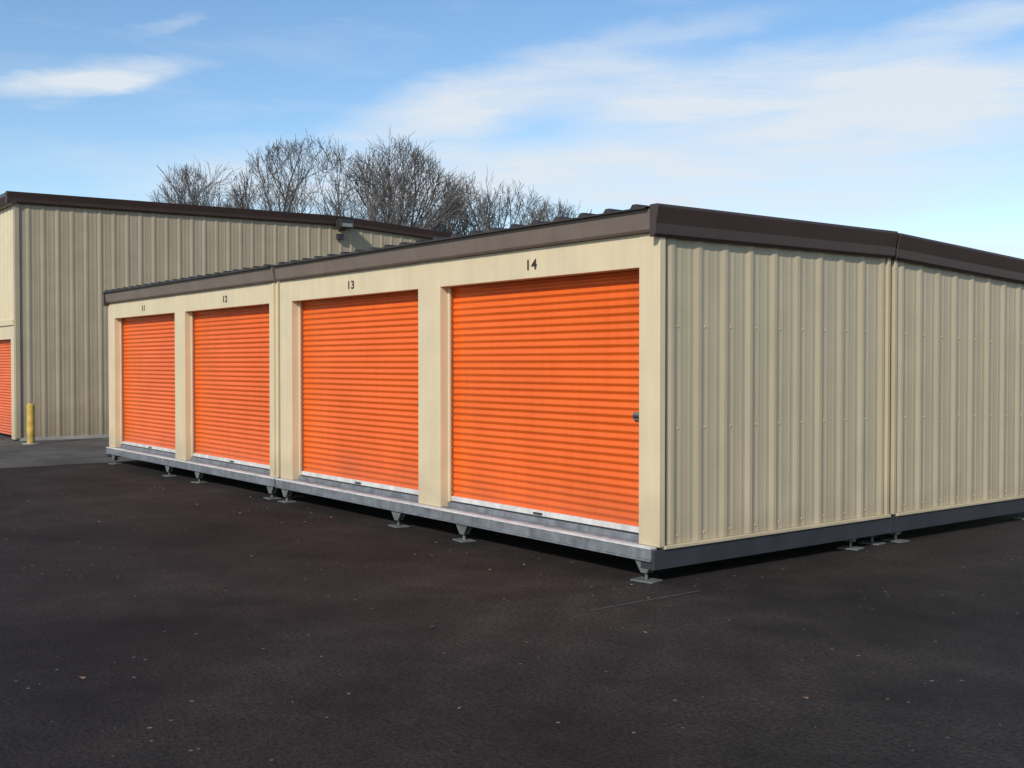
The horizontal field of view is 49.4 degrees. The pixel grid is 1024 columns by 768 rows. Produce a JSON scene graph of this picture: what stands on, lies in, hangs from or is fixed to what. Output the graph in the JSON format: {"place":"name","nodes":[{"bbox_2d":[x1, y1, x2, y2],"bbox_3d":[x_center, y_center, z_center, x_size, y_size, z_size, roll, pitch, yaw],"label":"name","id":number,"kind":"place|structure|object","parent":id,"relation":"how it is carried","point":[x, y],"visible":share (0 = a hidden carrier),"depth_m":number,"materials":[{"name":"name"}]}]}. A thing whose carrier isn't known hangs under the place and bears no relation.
{"place":"outdoors","nodes":[
{"label":"outdoors","id":0,"kind":"place"},
{"bbox_2d":[0,433,140,467],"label":"old pavement","id":1,"kind":"structure","parent":0,"point":[14,453],"depth_m":20.96,"materials":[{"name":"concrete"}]},
{"bbox_2d":[11,325,18,439],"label":"pier","id":2,"kind":"structure","parent":1,"relation":"on","point":[12,383],"depth_m":24.17,"materials":[{"name":"beige paint"}]},
{"bbox_2d":[0,319,13,326],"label":"door band trim","id":3,"kind":"structure","parent":2,"relation":"on","point":[6,322],"depth_m":24.37,"materials":[{"name":"beige paint"}]},
{"bbox_2d":[0,205,13,320],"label":"front wall","id":4,"kind":"structure","parent":3,"relation":"on","point":[6,270],"depth_m":24.59,"materials":[{"name":"beige metal"}]},
{"bbox_2d":[22,403,39,443],"bbox_3d":[-10.021,0.833,23.199,0.340,0.860,0.340,-1,1,-38],"label":"bollard","id":5,"kind":"object","parent":1,"relation":"on","point":[30,407],"visible":0.87,"depth_m":23.13,"materials":[{"name":"metal"}]},
{"bbox_2d":[18,435,108,440],"bbox_3d":[-3.958,1.108,29.289,16.950,0.080,0.230,-1,1,-38],"label":"wall footing","id":6,"kind":"object","parent":1,"relation":"on","point":[68,437],"depth_m":24.64,"materials":[{"name":"concrete"}]},
{"bbox_2d":[13,204,20,438],"bbox_3d":[-10.672,-1.358,24.010,0.097,5.070,0.136,-1,1,-38],"label":"corner post","id":7,"kind":"object","parent":6,"relation":"on","point":[16,296],"visible":1,"depth_m":23.96,"materials":[{"name":"metal"}]},
{"bbox_2d":[19,204,430,437],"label":"long wall","id":8,"kind":"structure","parent":6,"relation":"on","point":[75,263],"depth_m":24.97,"materials":[{"name":"metal"}]},
{"bbox_2d":[336,233,343,239],"bbox_3d":[-4.420,-3.785,28.633,0.170,0.150,0.100,-1,1,-38],"label":"light box","id":9,"kind":"object","parent":8,"relation":"attached to","point":[339,236],"visible":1,"depth_m":28.60,"materials":[{"name":"grey metal"}]},
{"bbox_2d":[313,130,471,231],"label":"bare tree","id":10,"kind":"object","parent":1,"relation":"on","point":[400,210],"visible":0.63,"depth_m":60.34,"materials":[{"name":"brown plant"}]},
{"bbox_2d":[427,164,559,233],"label":"bare tree","id":11,"kind":"object","parent":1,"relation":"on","point":[483,223],"visible":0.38,"depth_m":65.02,"materials":[{"name":"brown plant"}]},
{"bbox_2d":[147,158,282,211],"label":"bare tree","id":12,"kind":"object","parent":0,"point":[194,197],"visible":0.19,"depth_m":69.38,"materials":[{"name":"brown plant"}]},
{"bbox_2d":[215,128,406,225],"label":"bare tree","id":13,"kind":"object","parent":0,"point":[286,198],"visible":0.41,"depth_m":59.82,"materials":[{"name":"brown plant"}]},
{"bbox_2d":[16,490,808,708],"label":"fallen leaves","id":14,"kind":"object","parent":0,"point":[415,554],"visible":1,"depth_m":8.76,"materials":[{"name":"brown plant"}]},
{"bbox_2d":[391,170,503,234],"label":"bare tree","id":15,"kind":"object","parent":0,"point":[455,179],"visible":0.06,"depth_m":70.78,"materials":[{"name":"brown plant"}]},
{"bbox_2d":[0,461,1023,767],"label":"asphalt pavement","id":16,"kind":"structure","parent":0,"point":[182,619],"depth_m":6.70,"materials":[{"name":"black asphalt"}]},
{"bbox_2d":[106,453,274,486],"bbox_3d":[-4.840,1.206,16.220,0.105,0.012,6.390,-1,1,-38],"label":"base lip","id":17,"kind":"object","parent":16,"relation":"on","point":[193,470],"visible":0.56,"depth_m":15.62,"materials":[{"name":"grey metal"}]},
{"bbox_2d":[106,448,275,485],"bbox_3d":[-4.846,1.159,16.214,0.064,0.080,6.390,-1,1,-38],"label":"base channel","id":18,"kind":"object","parent":17,"relation":"on","point":[263,480],"visible":0.85,"depth_m":15.58,"materials":[{"name":"metal"}]},
{"bbox_2d":[106,447,276,478],"bbox_3d":[-4.850,1.112,16.210,0.070,0.014,6.390,-1,1,-38],"label":"base ledge","id":19,"kind":"object","parent":18,"relation":"on","point":[238,471],"visible":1,"depth_m":15.62,"materials":[{"name":"metal"}]},
{"bbox_2d":[115,447,175,458],"bbox_3d":[-5.751,1.081,17.510,0.081,0.018,2.706,-1,1,-38],"label":"threshold step","id":20,"kind":"object","parent":19,"relation":"on","point":[146,452],"visible":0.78,"depth_m":17.45,"materials":[{"name":"grey metal"}]},
{"bbox_2d":[186,460,269,475],"bbox_3d":[-3.837,1.128,15.022,0.081,0.018,2.786,-1,1,-38],"label":"threshold step","id":21,"kind":"object","parent":19,"relation":"on","point":[255,472],"visible":0.78,"depth_m":14.95,"materials":[{"name":"grey metal"}]},
{"bbox_2d":[267,486,272,493],"bbox_3d":[-2.992,1.308,13.776,0.006,0.096,0.200,-1,1,-38],"label":"gusset","id":22,"kind":"object","parent":17,"relation":"attached to","point":[270,488],"visible":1,"depth_m":13.78,"materials":[{"name":"metal"}]},
{"bbox_2d":[263,496,280,499],"bbox_3d":[-2.969,1.413,13.796,0.150,0.012,0.200,-1,1,-35],"label":"jack pad","id":23,"kind":"object","parent":16,"relation":"on","point":[270,498],"visible":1,"depth_m":13.75,"materials":[{"name":"metal"}]},
{"bbox_2d":[278,500,296,502],"bbox_3d":[-2.719,1.419,13.471,0.150,0.012,0.200,-1,1,-40],"label":"jack pad","id":24,"kind":"object","parent":16,"relation":"on","point":[288,501],"visible":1,"depth_m":13.41,"materials":[{"name":"metal"}]},
{"bbox_2d":[388,524,409,527],"bbox_3d":[-1.165,1.458,11.450,0.150,0.012,0.200,-1,1,-32],"label":"jack pad","id":25,"kind":"object","parent":16,"relation":"on","point":[398,526],"visible":1,"depth_m":11.43,"materials":[{"name":"metal"}]},
{"bbox_2d":[275,486,651,561],"bbox_3d":[-0.883,1.303,11.077,0.105,0.012,6.470,-1,1,-38],"label":"base lip","id":26,"kind":"object","parent":16,"relation":"on","point":[610,553],"visible":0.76,"depth_m":10.14,"materials":[{"name":"grey metal"}]},
{"bbox_2d":[281,489,287,496],"bbox_3d":[-2.742,1.314,13.451,0.006,0.096,0.200,-1,1,-38],"label":"gusset","id":27,"kind":"object","parent":26,"relation":"attached to","point":[284,491],"visible":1,"depth_m":13.45,"materials":[{"name":"metal"}]},
{"bbox_2d":[391,511,400,520],"bbox_3d":[-1.188,1.352,11.430,0.006,0.096,0.200,-1,1,-38],"label":"gusset","id":28,"kind":"object","parent":26,"relation":"attached to","point":[396,515],"visible":1,"depth_m":11.42,"materials":[{"name":"metal"}]},
{"bbox_2d":[456,524,467,534],"bbox_3d":[-0.474,1.369,10.503,0.006,0.096,0.200,-1,1,-38],"label":"gusset","id":29,"kind":"object","parent":26,"relation":"attached to","point":[461,529],"visible":1,"depth_m":10.50,"materials":[{"name":"metal"}]},
{"bbox_2d":[276,480,656,559],"bbox_3d":[-0.889,1.256,11.071,0.064,0.080,6.470,-1,1,-38],"label":"base channel","id":30,"kind":"object","parent":26,"relation":"on","point":[636,552],"visible":0.89,"depth_m":10.18,"materials":[{"name":"metal"}]},
{"bbox_2d":[275,478,656,549],"bbox_3d":[-0.893,1.209,11.067,0.070,0.014,6.470,-1,1,-38],"label":"base ledge","id":31,"kind":"object","parent":30,"relation":"on","point":[505,521],"visible":1,"depth_m":10.17,"materials":[{"name":"metal"}]},
{"bbox_2d":[293,479,418,503],"bbox_3d":[-1.759,1.179,12.322,0.081,0.018,2.791,-1,1,-38],"label":"threshold step","id":32,"kind":"object","parent":31,"relation":"on","point":[366,492],"visible":0.76,"depth_m":12.17,"materials":[{"name":"grey metal"}]},
{"bbox_2d":[441,506,642,544],"bbox_3d":[0.177,1.226,9.805,0.081,0.018,2.761,-1,1,-38],"label":"threshold step","id":33,"kind":"object","parent":31,"relation":"on","point":[551,526],"visible":0.8,"depth_m":9.61,"materials":[{"name":"grey metal"}]},
{"bbox_2d":[466,526,471,533],"bbox_3d":[-0.428,1.369,10.538,0.006,0.096,0.200,-1,1,-38],"label":"gusset","id":34,"kind":"object","parent":26,"relation":"attached to","point":[468,529],"visible":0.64,"depth_m":10.51,"materials":[{"name":"metal"}]},
{"bbox_2d":[635,560,648,573],"bbox_3d":[1.014,1.406,8.569,0.006,0.096,0.200,-1,1,-38],"label":"gusset","id":35,"kind":"object","parent":26,"relation":"attached to","point":[642,570],"visible":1,"depth_m":8.59,"materials":[{"name":"metal"}]},
{"bbox_2d":[452,538,475,542],"bbox_3d":[-0.451,1.475,10.523,0.150,0.012,0.200,-1,1,-29],"label":"jack pad","id":36,"kind":"object","parent":16,"relation":"on","point":[461,540],"visible":1,"depth_m":10.46,"materials":[{"name":"metal"}]},
{"bbox_2d":[594,591,696,609],"bbox_3d":[0.959,1.528,7.878,1.070,0.001,0.014,-1,1,-38],"label":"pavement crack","id":37,"kind":"object","parent":16,"relation":"on","point":[644,600],"visible":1,"depth_m":7.86,"materials":[{"name":"black asphalt"}]},
{"bbox_2d":[630,576,662,583],"bbox_3d":[1.036,1.511,8.589,0.200,0.012,0.150,1,1,42],"label":"jack pad","id":38,"kind":"object","parent":16,"relation":"on","point":[648,580],"visible":1,"depth_m":8.57,"materials":[{"name":"metal"}]},
{"bbox_2d":[837,545,863,550],"bbox_3d":[3.064,1.483,10.085,0.200,0.012,0.150,1,1,40],"label":"jack pad","id":39,"kind":"object","parent":16,"relation":"on","point":[847,547],"visible":1,"depth_m":10.07,"materials":[{"name":"metal"}]},
{"bbox_2d":[858,540,885,545],"bbox_3d":[3.351,1.478,10.369,0.200,0.012,0.150,1,1,43],"label":"jack pad","id":40,"kind":"object","parent":16,"relation":"on","point":[871,543],"visible":1,"depth_m":10.35,"materials":[{"name":"metal"}]},
{"bbox_2d":[882,538,908,542],"bbox_3d":[3.619,1.475,10.512,0.150,0.012,0.200,-1,1,-38],"label":"jack pad","id":41,"kind":"object","parent":16,"relation":"on","point":[896,541],"visible":1,"depth_m":10.46,"materials":[{"name":"metal"}]},
{"bbox_2d":[0,0,1023,258],"label":"sky","id":42,"kind":"structure","parent":0,"point":[902,116],"materials":[{"name":"blue"}]},
{"bbox_2d":[501,195,591,227],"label":"bare tree","id":43,"kind":"object","parent":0,"point":[562,212],"visible":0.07,"depth_m":74.35,"materials":[{"name":"brown plant"}]},
{"bbox_3d":[-4.364,-3.980,28.615,0.100,0.080,0.250,-1,1,-38],"label":"light arm","id":44,"kind":"object","parent":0,"visible":0},
{"bbox_2d":[336,219,353,228],"bbox_3d":[-4.273,-4.088,28.494,0.400,0.220,0.250,-1,1,-38],"label":"light head","id":45,"kind":"object","parent":44,"relation":"attached to","point":[339,222],"visible":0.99,"depth_m":28.39},
{"bbox_2d":[342,223,352,226],"bbox_3d":[-4.194,-4.051,28.391,0.300,0.090,0.009,-1,1,-38],"label":"light lens","id":46,"kind":"object","parent":45,"relation":"attached to","point":[347,225],"visible":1,"depth_m":28.39,"materials":[{"name":"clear glass"}]},
{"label":"deck","id":47,"kind":"structure","parent":0,"visible":0},
{"bbox_2d":[109,303,124,446],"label":"pier","id":48,"kind":"structure","parent":47,"relation":"on","point":[114,349],"depth_m":18.59,"materials":[{"name":"beige paint"}]},
{"bbox_2d":[108,306,109,446],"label":"corner trim","id":49,"kind":"structure","parent":48,"relation":"attached to","point":[109,375],"depth_m":18.74,"materials":[{"name":"beige paint"}]},
{"bbox_2d":[120,319,121,443],"bbox_3d":[-6.522,-0.041,18.585,0.021,2.098,0.030,-1,1,-38],"label":"door guide","id":50,"kind":"object","parent":48,"relation":"attached to","point":[121,378],"depth_m":18.57,"materials":[{"name":"beige paint"}]},
{"bbox_2d":[102,291,162,305],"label":"rake fascia front","id":51,"kind":"structure","parent":48,"relation":"attached to","point":[104,301],"depth_m":18.68,"materials":[{"name":"brown paint"}]},
{"bbox_2d":[120,445,174,456],"bbox_3d":[-5.673,1.055,17.570,0.115,0.046,2.706,-1,1,-38],"label":"threshold","id":52,"kind":"object","parent":47,"relation":"on","point":[150,450],"visible":0.45,"depth_m":17.56,"materials":[{"name":"metal"}]},
{"bbox_2d":[122,441,174,452],"bbox_3d":[-5.676,0.996,17.567,0.053,0.046,2.704,-1,1,-38],"label":"door bottom bar","id":53,"kind":"object","parent":52,"relation":"on","point":[147,446],"depth_m":17.61,"materials":[{"name":"silver metal"}]},
{"bbox_2d":[123,444,174,453],"bbox_3d":[-5.675,1.026,17.568,0.040,0.011,2.702,-1,1,-38],"label":"door rubber","id":54,"kind":"object","parent":53,"relation":"attached to","point":[149,448],"depth_m":17.61,"materials":[{"name":"black rubber"}]},
{"bbox_2d":[175,294,195,460],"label":"pier","id":55,"kind":"structure","parent":47,"relation":"on","point":[182,384],"depth_m":16.16,"materials":[{"name":"beige paint"}]},
{"bbox_2d":[114,295,174,318],"bbox_3d":[-5.697,-1.200,17.509,0.217,0.259,2.710,-1,1,-38],"label":"header","id":56,"kind":"object","parent":55,"relation":"attached to","point":[163,305],"visible":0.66,"depth_m":17.36,"materials":[{"name":"beige paint"}]},
{"bbox_2d":[123,314,174,448],"bbox_3d":[-5.667,-0.072,17.553,0.019,2.098,2.706,-1,1,-38],"label":"rollup door","id":57,"kind":"structure","parent":56,"relation":"attached to","point":[149,377],"depth_m":17.64,"materials":[{"name":"orange paint"}]},
{"bbox_2d":[105,267,276,302],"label":"eave fascia","id":58,"kind":"structure","parent":55,"relation":"on","point":[257,276],"depth_m":15.53,"materials":[{"name":"brown paint"}]},
{"bbox_2d":[191,312,192,456],"bbox_3d":[-4.632,0.005,16.129,0.021,2.098,0.030,-1,1,-38],"label":"door guide","id":59,"kind":"object","parent":55,"relation":"attached to","point":[191,384],"depth_m":16.12,"materials":[{"name":"beige paint"}]},
{"bbox_2d":[185,283,268,311],"bbox_3d":[-3.783,-1.153,15.020,0.217,0.259,2.790,-1,1,-38],"label":"header","id":60,"kind":"object","parent":55,"relation":"attached to","point":[247,296],"visible":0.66,"depth_m":14.83,"materials":[{"name":"beige paint"}]},
{"bbox_2d":[194,305,269,464],"bbox_3d":[-3.752,-0.025,15.065,0.019,2.098,2.786,-1,1,-38],"label":"rollup door","id":61,"kind":"structure","parent":60,"relation":"attached to","point":[232,388],"depth_m":15.09,"materials":[{"name":"orange paint"}]},
{"bbox_2d":[191,457,269,473],"bbox_3d":[-3.758,1.102,15.082,0.115,0.046,2.786,-1,1,-38],"label":"threshold","id":62,"kind":"object","parent":47,"relation":"on","point":[232,465],"visible":0.45,"depth_m":15.02,"materials":[{"name":"metal"}]},
{"bbox_2d":[193,453,269,468],"bbox_3d":[-3.761,1.043,15.078,0.053,0.046,2.784,-1,1,-38],"label":"door bottom bar","id":63,"kind":"object","parent":62,"relation":"on","point":[234,460],"depth_m":15.05,"materials":[{"name":"silver metal"}]},
{"bbox_2d":[193,456,269,469],"bbox_3d":[-3.760,1.073,15.080,0.040,0.011,2.782,-1,1,-38],"label":"door rubber","id":64,"kind":"object","parent":63,"relation":"attached to","point":[232,463],"depth_m":15.08,"materials":[{"name":"black rubber"}]},
{"bbox_2d":[269,281,280,477],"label":"pier","id":65,"kind":"structure","parent":47,"relation":"on","point":[277,334],"depth_m":13.71,"materials":[{"name":"beige paint"}]},
{"bbox_2d":[272,283,275,474],"bbox_3d":[-2.932,-0.059,13.727,0.029,2.360,0.030,-1,1,-38],"label":"seam conduit","id":66,"kind":"object","parent":65,"relation":"attached to","point":[274,379],"visible":1,"depth_m":13.72,"materials":[{"name":"beige metal"}]},
{"bbox_2d":[280,279,292,471],"bbox_3d":[-2.765,-0.139,13.722,0.170,2.580,0.060,-1,1,-38],"label":"unit seam","id":67,"kind":"object","parent":65,"relation":"attached to","point":[280,445],"visible":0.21,"depth_m":13.71,"materials":[{"name":"beige metal"}]},
{"bbox_2d":[280,280,303,479],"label":"pier","id":68,"kind":"structure","parent":47,"relation":"on","point":[289,390],"depth_m":13.45,"materials":[{"name":"beige paint"}]},
{"bbox_2d":[298,301,301,475],"bbox_3d":[-2.556,0.056,13.430,0.021,2.098,0.030,-1,1,-38],"label":"door guide","id":69,"kind":"object","parent":68,"relation":"attached to","point":[299,339],"depth_m":13.42,"materials":[{"name":"beige paint"}]},
{"bbox_2d":[299,476,417,500],"bbox_3d":[-1.681,1.153,12.381,0.115,0.046,2.791,-1,1,-38],"label":"threshold","id":70,"kind":"object","parent":47,"relation":"on","point":[378,491],"visible":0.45,"depth_m":12.27,"materials":[{"name":"metal"}]},
{"bbox_2d":[302,471,417,494],"bbox_3d":[-1.684,1.094,12.378,0.053,0.046,2.789,-1,1,-38],"label":"door bottom bar","id":71,"kind":"object","parent":70,"relation":"on","point":[370,484],"depth_m":12.27,"materials":[{"name":"silver metal"}]},
{"bbox_2d":[301,475,417,495],"bbox_3d":[-1.683,1.123,12.379,0.040,0.011,2.787,-1,1,-38],"label":"door rubber","id":72,"kind":"object","parent":71,"relation":"attached to","point":[361,485],"depth_m":12.31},
{"bbox_2d":[418,260,453,506],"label":"pier","id":73,"kind":"structure","parent":47,"relation":"on","point":[432,392],"depth_m":10.95,"materials":[{"name":"beige paint"}]},
{"bbox_2d":[292,263,417,301],"bbox_3d":[-1.705,-1.102,12.320,0.217,0.259,2.795,-1,1,-38],"label":"header","id":74,"kind":"object","parent":73,"relation":"attached to","point":[393,279],"visible":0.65,"depth_m":12.09,"materials":[{"name":"beige paint"}]},
{"bbox_2d":[302,291,417,489],"bbox_3d":[-1.675,0.026,12.365,0.019,2.098,2.791,-1,1,-38],"label":"rollup door","id":75,"kind":"structure","parent":74,"relation":"attached to","point":[360,385],"depth_m":12.33,"materials":[{"name":"orange paint"}]},
{"bbox_2d":[448,287,450,501],"bbox_3d":[-0.611,0.103,10.902,0.021,2.098,0.030,-1,1,-38],"label":"door guide","id":76,"kind":"object","parent":73,"relation":"attached to","point":[449,394],"depth_m":10.89,"materials":[{"name":"beige paint"}]},
{"bbox_2d":[274,209,649,280],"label":"eave fascia","id":77,"kind":"structure","parent":73,"relation":"on","point":[615,225],"depth_m":10.15,"materials":[{"name":"brown paint"}]},
{"bbox_2d":[440,234,638,286],"bbox_3d":[0.231,-1.054,9.804,0.217,0.259,2.765,-1,1,-38],"label":"header","id":78,"kind":"object","parent":73,"relation":"attached to","point":[610,255],"visible":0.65,"depth_m":9.55,"materials":[{"name":"beige paint"}]},
{"bbox_2d":[527,259,536,269],"bbox_3d":[0.173,-1.041,9.693,0.002,0.089,0.132,-1,1,-38],"label":"unit number","id":79,"kind":"object","parent":78,"relation":"attached to","point":[534,264],"visible":1,"depth_m":9.67,"materials":[{"name":"paint"}]},
{"bbox_2d":[452,270,638,526],"bbox_3d":[0.261,0.073,9.849,0.019,2.098,2.761,-1,1,-38],"label":"rollup door","id":80,"kind":"structure","parent":78,"relation":"attached to","point":[545,386],"depth_m":9.75,"materials":[{"name":"orange paint"}]},
{"bbox_2d":[633,412,638,419],"bbox_3d":[0.990,0.256,8.865,0.016,0.065,0.062,-1,1,-38],"label":"latch plate","id":81,"kind":"object","parent":80,"relation":"attached to","point":[635,413],"visible":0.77,"depth_m":8.86,"materials":[{"name":"silver metal"}]},
{"bbox_2d":[448,502,638,540],"bbox_3d":[0.255,1.200,9.865,0.115,0.046,2.761,-1,1,-38],"label":"threshold","id":82,"kind":"object","parent":47,"relation":"on","point":[627,535],"visible":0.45,"depth_m":9.70,"materials":[{"name":"metal"}]},
{"bbox_2d":[451,496,638,532],"bbox_3d":[0.252,1.141,9.862,0.053,0.046,2.759,-1,1,-38],"label":"door bottom bar","id":83,"kind":"object","parent":82,"relation":"on","point":[612,525],"depth_m":9.71,"materials":[{"name":"silver metal"}]},
{"bbox_2d":[451,501,638,533],"bbox_3d":[0.253,1.171,9.863,0.040,0.011,2.757,-1,1,-38],"label":"door rubber","id":84,"kind":"object","parent":83,"relation":"attached to","point":[548,518],"depth_m":9.74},
{"bbox_2d":[890,498,1023,532],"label":"side base beam","id":85,"kind":"structure","parent":47,"relation":"on","point":[936,518],"depth_m":11.00,"materials":[{"name":"grey metal"}]},
{"bbox_2d":[889,329,890,513],"bbox_3d":[3.487,0.084,10.379,0.080,2.560,0.048,-1,1,-38],"label":"side gap","id":86,"kind":"object","parent":85,"relation":"on","point":[890,396],"visible":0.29,"depth_m":10.38,"materials":[{"name":"brown metal"}]},
{"bbox_2d":[890,259,897,513],"bbox_3d":[3.551,-0.016,10.382,0.043,2.460,0.058,-1,1,-38],"label":"side post","id":87,"kind":"object","parent":85,"relation":"on","point":[893,397],"visible":0.76,"depth_m":10.36,"materials":[{"name":"beige metal"}]},
{"bbox_2d":[892,495,1023,515],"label":"base flashing","id":88,"kind":"object","parent":85,"relation":"on","point":[956,505],"visible":1,"depth_m":11.01,"materials":[{"name":"beige paint"}]},
{"bbox_2d":[896,261,1023,511],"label":"side panels rear","id":89,"kind":"object","parent":88,"relation":"on","point":[960,387],"visible":0.94,"depth_m":11.04,"materials":[{"name":"beige paint"}]},
{"bbox_3d":[-8.203,-4.165,34.586,17.100,0.525,14.100,-1,1,-38],"label":"roof","id":90,"kind":"object","parent":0,"visible":0},
{"bbox_2d":[0,192,16,210],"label":"eave gutter","id":91,"kind":"object","parent":90,"relation":"attached to","point":[3,204],"visible":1,"depth_m":24.09,"materials":[{"name":"brown paint"}]},
{"bbox_2d":[6,191,336,225],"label":"rake fascia","id":92,"kind":"structure","parent":90,"relation":"attached to","point":[128,205],"depth_m":25.80,"materials":[{"name":"brown paint"}]},
{"bbox_2d":[336,215,453,239],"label":"rake fascia","id":93,"kind":"structure","parent":90,"relation":"attached to","point":[363,224],"depth_m":29.62,"materials":[{"name":"brown paint"}]},
{"bbox_3d":[2.766,-1.365,13.865,3.100,0.200,6.480,-1,1,-38],"label":"roof back","id":94,"kind":"object","parent":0,"visible":0},
{"bbox_2d":[270,204,649,271],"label":"roof front","id":95,"kind":"structure","parent":94,"relation":"attached to","point":[634,207],"depth_m":10.31,"materials":[{"name":"brown metal"}]},
{"bbox_2d":[892,233,1023,283],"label":"rake fascia rear","id":96,"kind":"structure","parent":94,"relation":"attached to","point":[911,249],"depth_m":10.89,"materials":[{"name":"brown paint"}]},
{"bbox_3d":[-1.191,-1.462,19.008,3.100,0.200,6.400,-1,1,-38],"label":"roof back","id":97,"kind":"object","parent":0,"visible":0},
{"bbox_2d":[102,264,346,295],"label":"roof front","id":98,"kind":"structure","parent":97,"relation":"attached to","point":[197,277],"depth_m":15.62,"materials":[{"name":"brown metal"}]},
{"bbox_3d":[-12.571,-0.081,26.620,0.230,2.479,0.280,-1,1,-38],"label":"pier","id":99,"kind":"object","parent":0,"visible":0},
{"bbox_2d":[0,325,10,339],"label":"header","id":100,"kind":"object","parent":99,"relation":"attached to","point":[5,332],"visible":0.48,"depth_m":24.65,"materials":[{"name":"beige paint"}]},
{"bbox_2d":[0,340,11,434],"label":"rollup door","id":101,"kind":"structure","parent":100,"relation":"attached to","point":[5,390],"depth_m":25.20,"materials":[{"name":"orange paint"}]},
{"bbox_3d":[3.064,1.384,10.084,0.025,0.188,0.025,-1,1,-38],"label":"jack screw","id":102,"kind":"object","parent":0,"visible":0},
{"bbox_2d":[641,517,889,570],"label":"side base beam","id":103,"kind":"structure","parent":102,"relation":"on","point":[688,555],"depth_m":9.23,"materials":[{"name":"grey metal"}]},
{"bbox_2d":[639,233,675,546],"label":"pier","id":104,"kind":"structure","parent":103,"relation":"on","point":[647,366],"depth_m":8.58,"materials":[{"name":"beige paint"}]},
{"bbox_2d":[656,237,665,547],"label":"corner trim","id":105,"kind":"structure","parent":104,"relation":"attached to","point":[660,416],"depth_m":8.49,"materials":[{"name":"beige paint"}]},
{"bbox_2d":[650,203,898,258],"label":"rake fascia front","id":106,"kind":"structure","parent":104,"relation":"attached to","point":[692,223],"depth_m":9.15,"materials":[{"name":"brown paint"}]},
{"bbox_2d":[660,514,890,549],"bbox_3d":[2.324,1.237,9.445,2.950,0.026,0.065,-1,1,-38],"label":"base flashing","id":107,"kind":"object","parent":103,"relation":"on","point":[741,536],"visible":1,"depth_m":9.29,"materials":[{"name":"beige paint"}]},
{"bbox_2d":[665,238,885,544],"bbox_3d":[2.305,-0.017,9.413,2.900,2.480,0.015,-1,1,-38],"label":"side panels front","id":108,"kind":"object","parent":107,"relation":"on","point":[775,388],"visible":0.92,"depth_m":9.30,"materials":[{"name":"beige paint"}]},
{"bbox_2d":[884,258,890,514],"bbox_3d":[3.466,-0.015,10.317,0.043,2.460,0.058,-1,1,-38],"label":"side post","id":109,"kind":"object","parent":103,"relation":"on","point":[887,386],"visible":0.76,"depth_m":10.29,"materials":[{"name":"beige metal"}]}
]}

